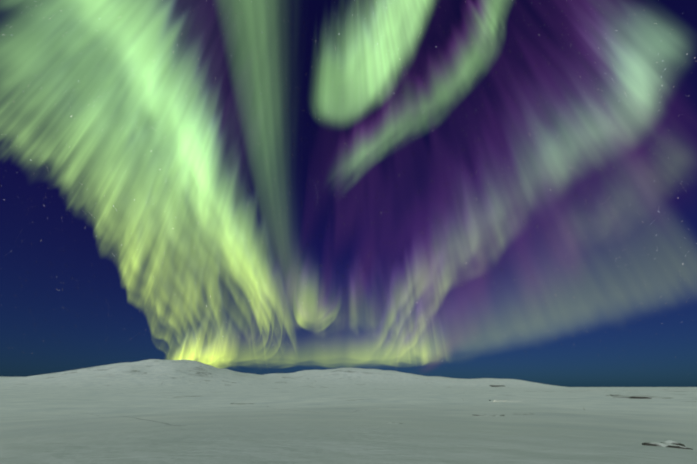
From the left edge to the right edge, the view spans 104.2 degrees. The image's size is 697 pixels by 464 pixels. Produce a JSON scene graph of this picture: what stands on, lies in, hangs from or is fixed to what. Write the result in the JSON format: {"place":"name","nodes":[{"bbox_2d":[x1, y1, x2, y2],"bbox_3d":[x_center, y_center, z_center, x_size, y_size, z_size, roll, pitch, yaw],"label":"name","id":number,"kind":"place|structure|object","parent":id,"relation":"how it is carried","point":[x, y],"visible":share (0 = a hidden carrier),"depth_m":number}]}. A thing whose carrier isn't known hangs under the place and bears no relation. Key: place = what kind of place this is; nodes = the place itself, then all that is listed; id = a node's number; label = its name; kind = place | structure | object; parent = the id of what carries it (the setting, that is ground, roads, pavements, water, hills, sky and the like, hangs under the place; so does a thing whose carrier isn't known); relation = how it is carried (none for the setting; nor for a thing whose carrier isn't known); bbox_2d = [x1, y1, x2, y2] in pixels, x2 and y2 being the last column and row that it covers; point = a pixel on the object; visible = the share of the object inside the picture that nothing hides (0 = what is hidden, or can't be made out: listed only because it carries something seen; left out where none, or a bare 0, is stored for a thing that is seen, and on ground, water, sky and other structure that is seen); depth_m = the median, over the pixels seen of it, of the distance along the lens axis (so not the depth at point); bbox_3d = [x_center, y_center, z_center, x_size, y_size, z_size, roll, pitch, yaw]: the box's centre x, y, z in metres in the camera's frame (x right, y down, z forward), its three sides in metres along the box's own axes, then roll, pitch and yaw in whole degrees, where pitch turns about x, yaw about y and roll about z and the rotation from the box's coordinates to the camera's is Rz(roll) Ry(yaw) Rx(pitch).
{"place":"outdoors","nodes":[
{"label":"outdoors","id":0,"kind":"place"},
{"bbox_2d":[0,359,696,463],"bbox_3d":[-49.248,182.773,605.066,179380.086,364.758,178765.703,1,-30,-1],"label":"snow ground","id":1,"kind":"structure","parent":0,"point":[559,425],"depth_m":113.10},
{"bbox_2d":[48,412,184,425],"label":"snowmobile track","id":2,"kind":"structure","parent":1,"relation":"on","point":[144,419],"depth_m":100.19},
{"bbox_2d":[473,414,503,415],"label":"outcrop rock","id":3,"kind":"object","parent":1,"relation":"on","point":[487,415],"visible":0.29,"depth_m":134.28},
{"bbox_2d":[613,395,664,398],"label":"outcrop rock","id":4,"kind":"object","parent":1,"relation":"on","point":[639,397],"visible":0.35,"depth_m":779.52},
{"bbox_2d":[641,440,692,449],"bbox_3d":[18.091,12.203,15.210,3.242,0.692,1.716,2,-30,-3],"label":"outcrop rock","id":5,"kind":"object","parent":1,"relation":"on","point":[671,444],"visible":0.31,"depth_m":15.48},
{"bbox_2d":[0,0,696,386],"label":"sky","id":6,"kind":"structure","parent":0,"point":[460,189]}
]}

